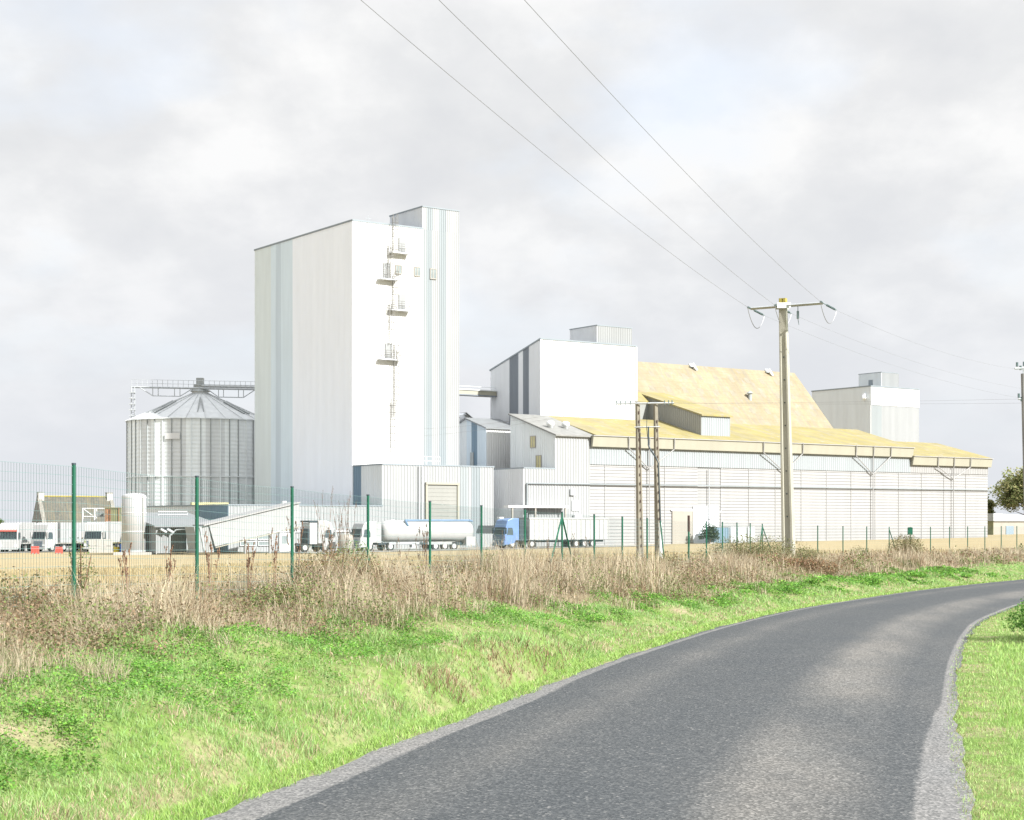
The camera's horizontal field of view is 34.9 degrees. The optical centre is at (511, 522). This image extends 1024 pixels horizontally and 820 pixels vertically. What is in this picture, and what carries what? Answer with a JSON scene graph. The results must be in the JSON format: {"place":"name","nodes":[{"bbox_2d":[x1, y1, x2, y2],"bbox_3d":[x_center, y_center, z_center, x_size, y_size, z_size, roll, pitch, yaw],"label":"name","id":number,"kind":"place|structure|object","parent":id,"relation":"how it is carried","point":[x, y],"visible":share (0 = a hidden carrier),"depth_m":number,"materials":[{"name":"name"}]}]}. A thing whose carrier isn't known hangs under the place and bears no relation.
{"place":"outdoors","nodes":[
{"label":"outdoors","id":0,"kind":"place"},
{"bbox_2d":[89,539,112,552],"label":"concrete block wall","id":1,"kind":"structure","parent":0,"point":[97,545],"depth_m":199.70,"materials":[{"name":"white concrete"}]},
{"bbox_2d":[0,534,1023,819],"bbox_3d":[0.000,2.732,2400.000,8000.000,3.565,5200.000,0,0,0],"label":"ground","id":2,"kind":"structure","parent":0,"point":[46,560],"depth_m":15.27,"materials":[{"name":"green plant"}]},
{"bbox_2d":[31,546,38,553],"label":"plastic barrier","id":3,"kind":"object","parent":2,"relation":"on","point":[33,551],"visible":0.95,"depth_m":195.82,"materials":[{"name":"red plastic"}]},
{"bbox_2d":[0,581,79,614],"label":"bramble bush","id":4,"kind":"object","parent":2,"relation":"on","point":[35,596],"visible":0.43,"depth_m":17.16,"materials":[{"name":"brown plant"}]},
{"bbox_2d":[56,547,62,553],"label":"plastic barrier","id":5,"kind":"object","parent":2,"relation":"on","point":[59,550],"visible":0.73,"depth_m":195.84,"materials":[{"name":"red plastic"}]},
{"bbox_2d":[60,538,102,601],"bbox_3d":[-4.814,0.674,18.227,0.473,1.030,0.505,0,0,0],"label":"leafy shrub","id":6,"kind":"object","parent":2,"relation":"on","point":[80,574],"visible":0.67,"depth_m":18.14,"materials":[{"name":"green plant"}]},
{"bbox_2d":[118,542,131,603],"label":"weed stalk","id":7,"kind":"object","parent":2,"relation":"on","point":[125,560],"visible":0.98,"depth_m":18.51,"materials":[{"name":"brown plant"}]},
{"bbox_2d":[164,545,175,591],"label":"weed stalk","id":8,"kind":"object","parent":2,"relation":"on","point":[166,567],"visible":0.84,"depth_m":19.47,"materials":[{"name":"brown plant"}]},
{"bbox_2d":[204,531,219,600],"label":"weed stalk","id":9,"kind":"object","parent":2,"relation":"on","point":[208,555],"visible":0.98,"depth_m":20.23,"materials":[{"name":"brown plant"}]},
{"bbox_2d":[244,539,255,601],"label":"weed stalk","id":10,"kind":"object","parent":2,"relation":"on","point":[248,562],"visible":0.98,"depth_m":21.16,"materials":[{"name":"brown plant"}]},
{"bbox_2d":[270,527,278,589],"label":"weed stalk","id":11,"kind":"object","parent":2,"relation":"on","point":[275,554],"visible":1,"depth_m":22.47,"materials":[{"name":"brown plant"}]},
{"bbox_2d":[236,580,330,611],"bbox_3d":[-2.971,1.000,21.029,1.160,0.545,0.988,0,0,17],"label":"bramble bush","id":12,"kind":"object","parent":2,"relation":"on","point":[284,590],"visible":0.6,"depth_m":20.93,"materials":[{"name":"brown plant"}]},
{"bbox_2d":[285,519,303,579],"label":"weed stalk","id":13,"kind":"object","parent":2,"relation":"on","point":[296,547],"visible":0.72,"depth_m":23.51,"materials":[{"name":"brown plant"}]},
{"bbox_2d":[313,488,333,550],"bbox_3d":[-3.171,0.355,27.479,0.336,1.880,0.208,0,0,0],"label":"weed stalk","id":14,"kind":"object","parent":2,"relation":"on","point":[323,519],"visible":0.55,"depth_m":27.46,"materials":[{"name":"brown plant"}]},
{"bbox_2d":[322,532,333,581],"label":"weed stalk","id":15,"kind":"object","parent":2,"relation":"on","point":[330,537],"visible":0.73,"depth_m":24.55,"materials":[{"name":"brown plant"}]},
{"bbox_2d":[0,543,665,552],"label":"yard","id":16,"kind":"structure","parent":2,"relation":"on","point":[385,550],"depth_m":201.08,"materials":[{"name":"grey concrete"}]},
{"bbox_2d":[0,522,35,551],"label":"rigid lorry","id":17,"kind":"object","parent":16,"relation":"on","point":[9,539],"visible":0.83,"depth_m":209.45,"materials":[{"name":"white metal"}]},
{"bbox_2d":[30,522,85,551],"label":"rigid lorry","id":18,"kind":"object","parent":16,"relation":"on","point":[41,535],"visible":0.6,"depth_m":209.90,"materials":[{"name":"white metal"}]},
{"bbox_2d":[32,492,114,543],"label":"stone house","id":19,"kind":"structure","parent":16,"relation":"on","point":[42,509],"depth_m":292.63,"materials":[{"name":"beige stone"}]},
{"bbox_2d":[82,508,104,543],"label":"pipe rack","id":20,"kind":"object","parent":16,"relation":"on","point":[94,516],"visible":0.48,"depth_m":221.93,"materials":[{"name":"white metal"}]},
{"bbox_2d":[82,521,120,550],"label":"rigid lorry","id":21,"kind":"object","parent":16,"relation":"on","point":[97,529],"visible":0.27,"depth_m":205.72,"materials":[{"name":"white metal"}]},
{"bbox_2d":[104,507,120,548],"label":"olive container","id":22,"kind":"object","parent":16,"relation":"on","point":[118,513],"visible":0.34,"depth_m":218.98,"materials":[{"name":"beige metal"}]},
{"bbox_2d":[113,493,156,554],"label":"upright tank","id":23,"kind":"object","parent":16,"relation":"on","point":[126,523],"visible":0.77,"depth_m":181.79,"materials":[{"name":"metal"}]},
{"bbox_2d":[146,511,209,552],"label":"hopper house","id":24,"kind":"structure","parent":16,"relation":"on","point":[179,523],"depth_m":185.29,"materials":[{"name":"white metal"}]},
{"bbox_2d":[125,378,254,505],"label":"grain silo","id":25,"kind":"object","parent":16,"relation":"on","point":[200,431],"visible":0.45,"depth_m":231.13,"materials":[{"name":"silver metal"}]},
{"bbox_2d":[185,502,299,553],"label":"conveyor gallery","id":26,"kind":"object","parent":16,"relation":"on","point":[261,524],"visible":0.75,"depth_m":178.70,"materials":[{"name":"white metal"}]},
{"bbox_2d":[146,501,381,551],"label":"block","id":27,"kind":"structure","parent":16,"relation":"on","point":[261,544],"depth_m":194.87,"materials":[{"name":"white metal"}]},
{"bbox_2d":[240,541,256,545],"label":"window","id":28,"kind":"structure","parent":27,"relation":"in","point":[249,542],"depth_m":190.56,"materials":[{"name":"glass"}]},
{"bbox_2d":[258,533,272,539],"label":"window","id":29,"kind":"structure","parent":27,"relation":"in","point":[267,536],"depth_m":191.73,"materials":[{"name":"glass"}]},
{"bbox_2d":[258,541,272,545],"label":"window","id":30,"kind":"structure","parent":27,"relation":"in","point":[260,543],"depth_m":191.58,"materials":[{"name":"glass"}]},
{"bbox_2d":[280,533,289,550],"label":"door","id":31,"kind":"structure","parent":27,"relation":"in","point":[283,540],"depth_m":193.09,"materials":[{"name":"white metal"}]},
{"bbox_2d":[295,521,334,551],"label":"tractor unit","id":32,"kind":"object","parent":16,"relation":"on","point":[304,542],"visible":0.56,"depth_m":184.42,"materials":[{"name":"white metal"}]},
{"bbox_2d":[254,206,459,504],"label":"silo tower","id":33,"kind":"structure","parent":16,"relation":"on","point":[356,337],"depth_m":213.72,"materials":[{"name":"white metal"}]},
{"bbox_2d":[395,264,401,273],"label":"window","id":34,"kind":"structure","parent":33,"relation":"in","point":[398,268],"depth_m":211.03,"materials":[{"name":"white glass"}]},
{"bbox_2d":[414,266,420,276],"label":"window","id":35,"kind":"structure","parent":33,"relation":"in","point":[417,270],"depth_m":212.69,"materials":[{"name":"white glass"}]},
{"bbox_2d":[430,268,436,279],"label":"window","id":36,"kind":"structure","parent":33,"relation":"in","point":[433,272],"depth_m":214.09,"materials":[{"name":"white glass"}]},
{"bbox_2d":[459,385,496,396],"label":"conveyor bridge","id":37,"kind":"structure","parent":33,"relation":"attached to","point":[477,393],"depth_m":230.02,"materials":[{"name":"metal"}]},
{"bbox_2d":[349,519,472,550],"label":"tanker lorry","id":38,"kind":"object","parent":16,"relation":"on","point":[443,527],"visible":0.68,"depth_m":191.33,"materials":[{"name":"white metal"}]},
{"bbox_2d":[353,455,493,548],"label":"loading annex","id":39,"kind":"object","parent":16,"relation":"on","point":[458,487],"visible":0.56,"depth_m":205.46,"materials":[{"name":"white metal"}]},
{"bbox_2d":[425,482,459,547],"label":"roller door","id":40,"kind":"structure","parent":39,"relation":"in","point":[447,494],"depth_m":205.99,"materials":[{"name":"beige metal"}]},
{"bbox_2d":[459,412,472,420],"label":"flat annex","id":41,"kind":"object","parent":16,"relation":"on","point":[464,415],"visible":0.02,"depth_m":236.14,"materials":[{"name":"grey metal"}]},
{"bbox_2d":[459,418,509,468],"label":"gabled shed","id":42,"kind":"structure","parent":16,"relation":"on","point":[485,446],"depth_m":224.24,"materials":[{"name":"grey metal"}]},
{"bbox_2d":[470,452,473,465],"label":"door","id":43,"kind":"structure","parent":42,"relation":"in","point":[472,453],"depth_m":224.97,"materials":[{"name":"grey metal"}]},
{"bbox_2d":[494,467,568,546],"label":"side annex","id":44,"kind":"object","parent":16,"relation":"on","point":[510,490],"visible":0.38,"depth_m":210.62,"materials":[{"name":"white metal"}]},
{"bbox_2d":[508,413,591,545],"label":"monopitch annex","id":45,"kind":"object","parent":16,"relation":"on","point":[562,448],"visible":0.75,"depth_m":214.27,"materials":[{"name":"white metal"}]},
{"bbox_2d":[530,436,535,447],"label":"window","id":46,"kind":"structure","parent":45,"relation":"in","point":[532,438],"depth_m":215.72,"materials":[{"name":"yellow glass"}]},
{"bbox_2d":[536,455,540,467],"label":"window","id":47,"kind":"structure","parent":45,"relation":"in","point":[538,457],"depth_m":214.67,"materials":[{"name":"yellow glass"}]},
{"bbox_2d":[492,517,608,547],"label":"tipper lorry","id":48,"kind":"object","parent":16,"relation":"on","point":[515,527],"visible":0.7,"depth_m":200.25,"materials":[{"name":"white metal"}]},
{"bbox_2d":[326,518,342,565],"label":"weed stalk","id":49,"kind":"object","parent":2,"relation":"on","point":[336,544],"visible":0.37,"depth_m":27.09,"materials":[{"name":"brown plant"}]},
{"bbox_2d":[278,543,391,587],"bbox_3d":[-2.580,0.776,23.502,1.760,0.982,1.323,0,0,0],"label":"bramble bush","id":50,"kind":"object","parent":2,"relation":"on","point":[335,563],"visible":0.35,"depth_m":23.41,"materials":[{"name":"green plant"}]},
{"bbox_2d":[331,487,350,559],"bbox_3d":[-2.858,0.345,27.467,0.351,1.940,0.232,0,0,23],"label":"weed stalk","id":51,"kind":"object","parent":2,"relation":"on","point":[341,525],"visible":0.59,"depth_m":27.52,"materials":[{"name":"brown plant"}]},
{"bbox_2d":[337,531,355,552],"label":"bulk sack","id":52,"kind":"object","parent":2,"relation":"on","point":[341,538],"visible":0.48,"depth_m":183.29,"materials":[{"name":"white fabric"}]},
{"bbox_2d":[341,502,356,553],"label":"weed stalk","id":53,"kind":"object","parent":2,"relation":"on","point":[349,528],"visible":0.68,"depth_m":26.34,"materials":[{"name":"brown plant"}]},
{"bbox_2d":[337,540,378,581],"bbox_3d":[-2.461,0.775,26.282,0.857,1.040,0.740,0,0,11],"label":"leafy shrub","id":54,"kind":"object","parent":2,"relation":"on","point":[356,545],"visible":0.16,"depth_m":26.28,"materials":[{"name":"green plant"}]},
{"bbox_2d":[415,528,428,571],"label":"weed stalk","id":55,"kind":"object","parent":2,"relation":"on","point":[421,542],"visible":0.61,"depth_m":29.00,"materials":[{"name":"brown plant"}]},
{"bbox_2d":[422,525,427,567],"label":"weed stalk","id":56,"kind":"object","parent":2,"relation":"on","point":[426,547],"visible":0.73,"depth_m":31.04,"materials":[{"name":"brown plant"}]},
{"bbox_2d":[423,558,489,579],"bbox_3d":[-1.073,0.987,29.993,1.305,0.668,1.112,0,0,32],"label":"bramble bush","id":57,"kind":"object","parent":2,"relation":"on","point":[438,567],"visible":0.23,"depth_m":29.91,"materials":[{"name":"brown plant"}]},
{"bbox_2d":[0,565,1007,793],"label":"broadleaf weeds","id":58,"kind":"object","parent":2,"relation":"on","point":[872,579],"visible":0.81,"depth_m":15.37,"materials":[{"name":"green plant"}]},
{"bbox_2d":[0,548,1021,601],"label":"field stubble","id":59,"kind":"object","parent":2,"relation":"on","point":[145,570],"visible":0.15,"depth_m":60.81,"materials":[{"name":"beige plant"}]},
{"bbox_2d":[0,531,1023,687],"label":"dry grass","id":60,"kind":"structure","parent":2,"relation":"on","point":[538,567],"depth_m":23.22,"materials":[{"name":"plant"}]},
{"bbox_2d":[0,461,1023,614],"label":"wire fence","id":61,"kind":"object","parent":2,"relation":"on","point":[612,529],"visible":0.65,"depth_m":23.88,"materials":[{"name":"metal"}]},
{"bbox_2d":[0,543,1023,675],"bbox_3d":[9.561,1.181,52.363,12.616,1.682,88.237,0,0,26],"label":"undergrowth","id":62,"kind":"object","parent":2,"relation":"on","point":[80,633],"visible":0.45,"depth_m":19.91,"materials":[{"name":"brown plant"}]},
{"bbox_2d":[489,325,636,423],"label":"feed mill","id":63,"kind":"object","parent":2,"relation":"on","point":[587,368],"visible":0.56,"depth_m":228.42,"materials":[{"name":"metal"}]},
{"bbox_2d":[616,400,673,557],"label":"twin pole","id":64,"kind":"object","parent":2,"relation":"on","point":[639,515],"visible":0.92,"depth_m":91.89,"materials":[{"name":"wood"}]},
{"bbox_2d":[383,404,612,429],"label":"overhead wire","id":65,"kind":"object","parent":64,"relation":"attached to","point":[470,425],"visible":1,"depth_m":123.47,"materials":[{"name":"grey metal"}]},
{"bbox_2d":[388,404,621,437],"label":"overhead wire","id":66,"kind":"object","parent":64,"relation":"attached to","point":[503,426],"visible":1,"depth_m":113.26,"materials":[{"name":"grey metal"}]},
{"bbox_2d":[708,403,982,403],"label":"overhead wire","id":67,"kind":"object","parent":64,"relation":"attached to","point":[961,403],"visible":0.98,"depth_m":83.51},
{"bbox_2d":[791,399,999,402],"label":"overhead wire","id":68,"kind":"object","parent":64,"relation":"attached to","point":[885,401],"visible":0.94,"depth_m":85.53,"materials":[{"name":"black metal"}]},
{"bbox_2d":[648,551,682,570],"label":"leafy shrub","id":69,"kind":"object","parent":2,"relation":"on","point":[668,556],"visible":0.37,"depth_m":41.44,"materials":[{"name":"beige plant"}]},
{"bbox_2d":[696,522,719,541],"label":"leafy shrub","id":70,"kind":"object","parent":2,"relation":"on","point":[701,536],"visible":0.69,"depth_m":222.89,"materials":[{"name":"green plant"}]},
{"bbox_2d":[707,527,727,542],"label":"feed container","id":71,"kind":"object","parent":2,"relation":"on","point":[725,532],"visible":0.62,"depth_m":223.82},
{"bbox_2d":[729,527,735,542],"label":"storage tote","id":72,"kind":"object","parent":2,"relation":"on","point":[732,532],"visible":0.41,"depth_m":226.59,"materials":[{"name":"white plastic"}]},
{"bbox_2d":[637,361,832,427],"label":"storage hall","id":73,"kind":"structure","parent":2,"relation":"on","point":[751,397],"depth_m":255.93,"materials":[{"name":"yellow metal"}]},
{"bbox_2d":[738,527,746,542],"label":"storage tote","id":74,"kind":"object","parent":2,"relation":"on","point":[744,530],"visible":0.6,"depth_m":227.67,"materials":[{"name":"white plastic"}]},
{"bbox_2d":[747,527,754,542],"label":"storage tote","id":75,"kind":"object","parent":2,"relation":"on","point":[748,531],"visible":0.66,"depth_m":228.33,"materials":[{"name":"white plastic"}]},
{"bbox_2d":[690,534,816,562],"bbox_3d":[8.311,1.081,56.458,4.282,1.406,2.672,0,0,-11],"label":"bramble bush","id":76,"kind":"object","parent":2,"relation":"on","point":[758,549],"visible":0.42,"depth_m":56.30,"materials":[{"name":"brown plant"}]},
{"bbox_2d":[526,416,993,544],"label":"slatted shed","id":77,"kind":"structure","parent":2,"relation":"on","point":[858,480],"depth_m":236.98,"materials":[{"name":"white metal"}]},
{"bbox_2d":[637,391,732,436],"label":"roof gallery","id":78,"kind":"object","parent":77,"relation":"on","point":[692,417],"visible":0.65,"depth_m":232.43,"materials":[{"name":"yellow metal"}]},
{"bbox_2d":[671,506,717,543],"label":"sliding door","id":79,"kind":"structure","parent":77,"relation":"in","point":[700,514],"depth_m":225.14,"materials":[{"name":"beige metal"}]},
{"bbox_2d":[742,553,794,567],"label":"bracken clump","id":80,"kind":"object","parent":2,"relation":"on","point":[780,559],"visible":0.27,"depth_m":49.38,"materials":[{"name":"brown plant"}]},
{"bbox_2d":[747,298,836,552],"bbox_3d":[10.140,-2.991,59.452,3.150,10.391,1.239,0,0,36],"label":"utility pole","id":81,"kind":"object","parent":2,"relation":"on","point":[782,305],"visible":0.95,"depth_m":59.41,"materials":[{"name":"concrete"}]},
{"bbox_2d":[361,0,746,306],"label":"overhead wire","id":82,"kind":"object","parent":81,"relation":"attached to","point":[528,140],"visible":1,"depth_m":32.00,"materials":[{"name":"grey metal"}]},
{"bbox_2d":[439,0,772,303],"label":"overhead wire","id":83,"kind":"object","parent":81,"relation":"attached to","point":[578,134],"visible":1,"depth_m":31.09,"materials":[{"name":"grey metal"}]},
{"bbox_2d":[525,1,820,301],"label":"overhead wire","id":84,"kind":"object","parent":81,"relation":"attached to","point":[639,124],"visible":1,"depth_m":30.23,"materials":[{"name":"grey metal"}]},
{"bbox_2d":[766,316,1016,397],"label":"overhead wire","id":85,"kind":"object","parent":81,"relation":"attached to","point":[879,360],"visible":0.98,"depth_m":68.33,"materials":[{"name":"grey metal"}]},
{"bbox_2d":[793,314,1021,388],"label":"overhead wire","id":86,"kind":"object","parent":81,"relation":"attached to","point":[890,353],"visible":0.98,"depth_m":66.44,"materials":[{"name":"grey metal"}]},
{"bbox_2d":[841,312,1020,369],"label":"overhead wire","id":87,"kind":"object","parent":81,"relation":"attached to","point":[925,346],"visible":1,"depth_m":68.01,"materials":[{"name":"grey metal"}]},
{"bbox_2d":[787,547,826,561],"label":"bramble bush","id":88,"kind":"object","parent":2,"relation":"on","point":[815,552],"visible":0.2,"depth_m":57.33,"materials":[{"name":"brown plant"}]},
{"bbox_2d":[781,557,842,573],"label":"bracken clump","id":89,"kind":"object","parent":2,"relation":"on","point":[802,561],"visible":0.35,"depth_m":50.30,"materials":[{"name":"brown plant"}]},
{"bbox_2d":[847,545,872,554],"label":"bramble bush","id":90,"kind":"object","parent":2,"relation":"on","point":[858,550],"visible":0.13,"depth_m":72.95,"materials":[{"name":"beige plant"}]},
{"bbox_2d":[811,372,919,441],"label":"grain tower","id":91,"kind":"structure","parent":2,"relation":"on","point":[894,416],"depth_m":315.61,"materials":[{"name":"white metal"}]},
{"bbox_2d":[888,533,923,554],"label":"bramble bush","id":92,"kind":"object","parent":2,"relation":"on","point":[909,539],"visible":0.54,"depth_m":69.85,"materials":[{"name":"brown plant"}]},
{"bbox_2d":[943,604,1023,819],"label":"verge grass","id":93,"kind":"structure","parent":2,"relation":"on","point":[1003,675],"depth_m":14.86,"materials":[{"name":"green plant"}]},
{"bbox_2d":[987,494,997,512],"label":"broadleaf tree","id":94,"kind":"object","parent":2,"relation":"on","point":[992,504],"visible":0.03,"depth_m":332.98,"materials":[{"name":"green plant"}]},
{"bbox_2d":[987,513,1023,534],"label":"cream shed","id":95,"kind":"structure","parent":2,"relation":"on","point":[1008,523],"depth_m":301.46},
{"bbox_2d":[1006,526,1013,533],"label":"door","id":96,"kind":"structure","parent":95,"relation":"in","point":[1009,529],"depth_m":302.14,"materials":[{"name":"white metal"}]},
{"bbox_2d":[988,466,1023,514],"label":"broadleaf tree","id":97,"kind":"object","parent":2,"relation":"on","point":[1011,494],"visible":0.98,"depth_m":324.44,"materials":[{"name":"green plant"}]},
{"bbox_2d":[1001,599,1023,632],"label":"hedge bush","id":98,"kind":"object","parent":2,"relation":"on","point":[1020,622],"visible":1,"depth_m":24.03,"materials":[{"name":"green plant"}]},
{"bbox_2d":[1014,362,1023,494],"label":"utility pole","id":99,"kind":"object","parent":2,"relation":"on","point":[1021,398],"visible":1,"depth_m":81.94,"materials":[{"name":"wood"}]},
{"bbox_2d":[0,0,1023,522],"label":"sky","id":100,"kind":"structure","parent":0,"point":[872,151],"materials":[{"name":"white"}]},
{"bbox_2d":[201,579,1023,819],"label":"road","id":101,"kind":"structure","parent":0,"point":[835,711],"depth_m":12.42,"materials":[{"name":"grey asphalt"}]}
]}

